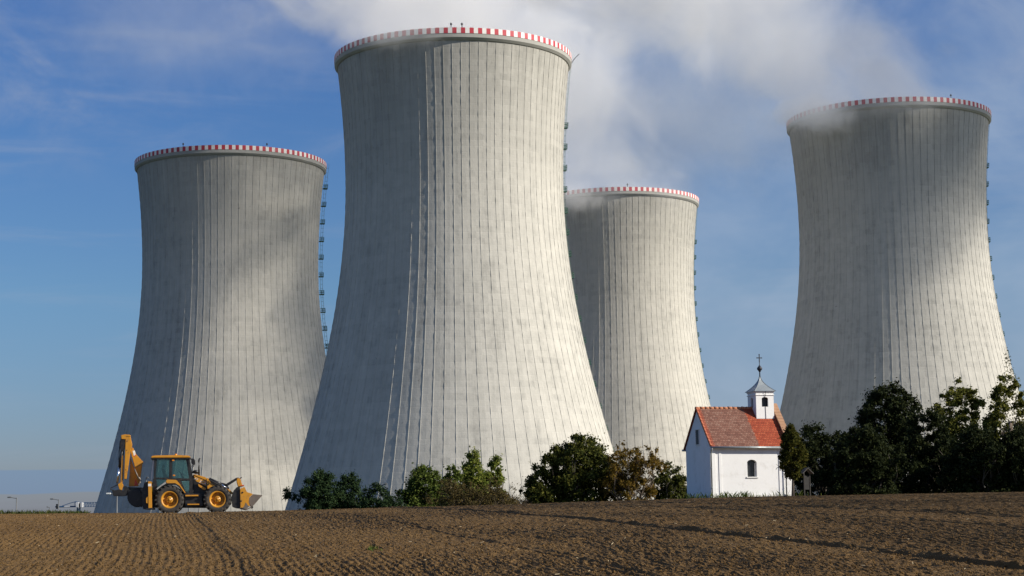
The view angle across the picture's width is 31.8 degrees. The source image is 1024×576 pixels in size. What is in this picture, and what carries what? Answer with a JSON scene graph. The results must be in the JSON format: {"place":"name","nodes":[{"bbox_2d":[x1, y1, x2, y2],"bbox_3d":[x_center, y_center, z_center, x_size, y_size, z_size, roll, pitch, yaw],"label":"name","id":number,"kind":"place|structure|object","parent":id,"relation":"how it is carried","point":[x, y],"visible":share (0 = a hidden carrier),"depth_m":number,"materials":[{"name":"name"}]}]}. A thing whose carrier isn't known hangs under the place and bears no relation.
{"place":"outdoors","nodes":[
{"label":"outdoors","id":0,"kind":"place"},
{"bbox_2d":[0,492,1023,575],"bbox_3d":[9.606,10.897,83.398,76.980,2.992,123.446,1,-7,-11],"label":"field","id":1,"kind":"structure","parent":0,"point":[931,554],"depth_m":36.71,"materials":[{"name":"soil"}]},
{"bbox_2d":[110,434,261,512],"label":"backhoe loader","id":2,"kind":"object","parent":1,"relation":"on","point":[211,494],"visible":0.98,"depth_m":89.81,"materials":[{"name":"metal"}]},
{"bbox_2d":[363,545,381,550],"bbox_3d":[-2.525,4.740,32.850,0.291,0.116,0.647,2,-8,-21],"label":"seedling tuft","id":3,"kind":"object","parent":1,"relation":"on","point":[371,547],"visible":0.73,"depth_m":32.87,"materials":[{"name":"green plant"}]},
{"bbox_2d":[1,494,1015,575],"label":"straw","id":4,"kind":"object","parent":1,"relation":"on","point":[481,542],"visible":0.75,"depth_m":35.62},
{"bbox_2d":[661,490,825,498],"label":"weeds","id":5,"kind":"object","parent":1,"relation":"on","point":[720,495],"visible":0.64,"depth_m":117.08,"materials":[{"name":"green plant"}]},
{"bbox_2d":[801,468,813,495],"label":"notice shelter","id":6,"kind":"object","parent":1,"relation":"on","point":[806,483],"visible":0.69,"depth_m":115.29,"materials":[{"name":"grey wood"}]},
{"bbox_2d":[0,0,1023,512],"label":"sky","id":7,"kind":"structure","parent":0,"point":[698,98],"materials":[{"name":"blue"}]},
{"bbox_2d":[780,94,1023,495],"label":"cooling tower","id":8,"kind":"structure","parent":0,"point":[896,278],"depth_m":517.61,"materials":[{"name":"concrete"}]},
{"bbox_3d":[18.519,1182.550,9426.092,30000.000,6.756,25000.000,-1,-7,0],"label":"ground","id":9,"kind":"structure","parent":0,"visible":0},
{"bbox_2d":[0,509,90,513],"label":"grass verge","id":10,"kind":"object","parent":9,"relation":"on","point":[37,512],"depth_m":99.15,"materials":[{"name":"green plant"}]},
{"bbox_2d":[55,501,96,511],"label":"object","id":11,"kind":"object","parent":9,"relation":"on","point":[80,504],"visible":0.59,"depth_m":635.11,"materials":[{"name":"metal"}]},
{"bbox_2d":[106,493,117,512],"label":"street lamp","id":12,"kind":"object","parent":9,"relation":"on","point":[116,502],"visible":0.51,"depth_m":228.43,"materials":[{"name":"grey metal"}]},
{"bbox_2d":[94,143,328,512],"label":"cooling tower","id":13,"kind":"structure","parent":9,"relation":"on","point":[229,357],"depth_m":548.09,"materials":[{"name":"concrete"}]},
{"bbox_2d":[282,467,353,509],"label":"pine bush","id":14,"kind":"object","parent":9,"relation":"on","point":[321,496],"visible":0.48,"depth_m":148.54,"materials":[{"name":"green plant"}]},
{"bbox_2d":[335,471,366,508],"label":"pine bush","id":15,"kind":"object","parent":9,"relation":"on","point":[353,487],"visible":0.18,"depth_m":150.74,"materials":[{"name":"green plant"}]},
{"bbox_2d":[355,480,399,507],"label":"pine bush","id":16,"kind":"object","parent":9,"relation":"on","point":[368,501],"visible":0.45,"depth_m":147.53,"materials":[{"name":"green plant"}]},
{"bbox_2d":[380,494,410,506],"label":"pine bush","id":17,"kind":"object","parent":9,"relation":"on","point":[400,499],"visible":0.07,"depth_m":147.57,"materials":[{"name":"green plant"}]},
{"bbox_2d":[394,462,447,506],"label":"broadleaf tree","id":18,"kind":"object","parent":9,"relation":"on","point":[417,491],"visible":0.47,"depth_m":150.10,"materials":[{"name":"green plant"}]},
{"bbox_2d":[285,23,622,510],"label":"cooling tower","id":19,"kind":"structure","parent":9,"relation":"on","point":[456,331],"depth_m":432.22,"materials":[{"name":"concrete"}]},
{"bbox_2d":[443,463,472,505],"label":"broadleaf tree","id":20,"kind":"object","parent":9,"relation":"on","point":[455,472],"visible":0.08,"depth_m":156.84,"materials":[{"name":"green plant"}]},
{"bbox_2d":[425,478,497,505],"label":"shrub","id":21,"kind":"object","parent":9,"relation":"on","point":[455,496],"visible":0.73,"depth_m":141.69,"materials":[{"name":"green plant"}]},
{"bbox_2d":[457,445,491,492],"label":"broadleaf tree","id":22,"kind":"object","parent":9,"relation":"on","point":[473,472],"visible":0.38,"depth_m":158.70,"materials":[{"name":"green plant"}]},
{"bbox_2d":[484,453,506,492],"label":"poplar","id":23,"kind":"object","parent":9,"relation":"on","point":[495,463],"visible":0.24,"depth_m":160.97,"materials":[{"name":"green plant"}]},
{"bbox_2d":[474,476,521,504],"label":"shrub","id":24,"kind":"object","parent":9,"relation":"on","point":[497,495],"visible":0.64,"depth_m":142.16,"materials":[{"name":"green plant"}]},
{"bbox_2d":[511,477,533,503],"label":"bare tree","id":25,"kind":"object","parent":9,"relation":"on","point":[523,502],"visible":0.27,"depth_m":145.29,"materials":[{"name":"brown plant"}]},
{"bbox_2d":[518,462,562,503],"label":"round tree","id":26,"kind":"object","parent":9,"relation":"on","point":[538,492],"visible":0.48,"depth_m":146.69,"materials":[{"name":"green plant"}]},
{"bbox_2d":[539,432,626,502],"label":"round tree","id":27,"kind":"object","parent":9,"relation":"on","point":[579,474],"visible":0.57,"depth_m":147.06,"materials":[{"name":"green plant"}]},
{"bbox_2d":[595,440,668,500],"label":"autumn tree","id":28,"kind":"object","parent":9,"relation":"on","point":[630,485],"visible":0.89,"depth_m":145.10,"materials":[{"name":"green plant"}]},
{"bbox_2d":[564,183,710,499],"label":"cooling tower","id":29,"kind":"structure","parent":9,"relation":"on","point":[632,258],"depth_m":628.57,"materials":[{"name":"concrete"}]},
{"bbox_2d":[648,456,686,499],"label":"shrub","id":30,"kind":"object","parent":9,"relation":"on","point":[677,483],"visible":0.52,"depth_m":147.97,"materials":[{"name":"green plant"}]},
{"bbox_2d":[682,354,791,497],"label":"chapel","id":31,"kind":"structure","parent":9,"relation":"on","point":[733,450],"depth_m":118.67,"materials":[{"name":"paint"}]},
{"bbox_2d":[695,429,699,445],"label":"window","id":32,"kind":"structure","parent":31,"relation":"in","point":[697,435],"depth_m":119.86,"materials":[{"name":"glass"}]},
{"bbox_2d":[746,460,758,477],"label":"window","id":33,"kind":"structure","parent":31,"relation":"in","point":[751,465],"depth_m":118.38,"materials":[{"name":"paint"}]},
{"bbox_2d":[776,422,808,495],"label":"young tree","id":34,"kind":"object","parent":9,"relation":"on","point":[793,457],"visible":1,"depth_m":112.22,"materials":[{"name":"green plant"}]},
{"bbox_2d":[794,420,847,495],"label":"grove tree","id":35,"kind":"object","parent":9,"relation":"on","point":[817,446],"visible":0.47,"depth_m":148.48,"materials":[{"name":"green plant"}]},
{"bbox_2d":[819,430,861,494],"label":"grove tree","id":36,"kind":"object","parent":9,"relation":"on","point":[836,435],"visible":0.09,"depth_m":151.01,"materials":[{"name":"green plant"}]},
{"bbox_2d":[826,423,918,494],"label":"grove tree","id":37,"kind":"object","parent":9,"relation":"on","point":[877,460],"visible":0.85,"depth_m":144.52,"materials":[{"name":"green plant"}]},
{"bbox_2d":[839,377,940,493],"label":"grove tree","id":38,"kind":"object","parent":9,"relation":"on","point":[891,429],"visible":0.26,"depth_m":158.62,"materials":[{"name":"green plant"}]},
{"bbox_2d":[898,406,973,493],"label":"grove tree","id":39,"kind":"object","parent":9,"relation":"on","point":[925,475],"visible":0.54,"depth_m":150.36,"materials":[{"name":"green plant"}]},
{"bbox_2d":[930,376,1000,492],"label":"grove tree","id":40,"kind":"object","parent":9,"relation":"on","point":[959,395],"visible":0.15,"depth_m":159.04,"materials":[{"name":"green plant"}]},
{"bbox_2d":[936,421,1023,492],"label":"grove tree","id":41,"kind":"object","parent":9,"relation":"on","point":[979,450],"visible":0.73,"depth_m":144.26,"materials":[{"name":"green plant"}]},
{"bbox_2d":[981,371,1023,489],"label":"grove tree","id":42,"kind":"object","parent":9,"relation":"on","point":[994,396],"visible":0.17,"depth_m":157.56,"materials":[{"name":"green plant"}]},
{"bbox_2d":[987,422,1023,491],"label":"grove tree","id":43,"kind":"object","parent":9,"relation":"on","point":[1013,441],"visible":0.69,"depth_m":143.32,"materials":[{"name":"green plant"}]},
{"bbox_2d":[996,350,1023,437],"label":"thin sapling","id":44,"kind":"object","parent":9,"relation":"on","point":[1001,431],"visible":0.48,"depth_m":154.64,"materials":[{"name":"green plant"}]}
]}

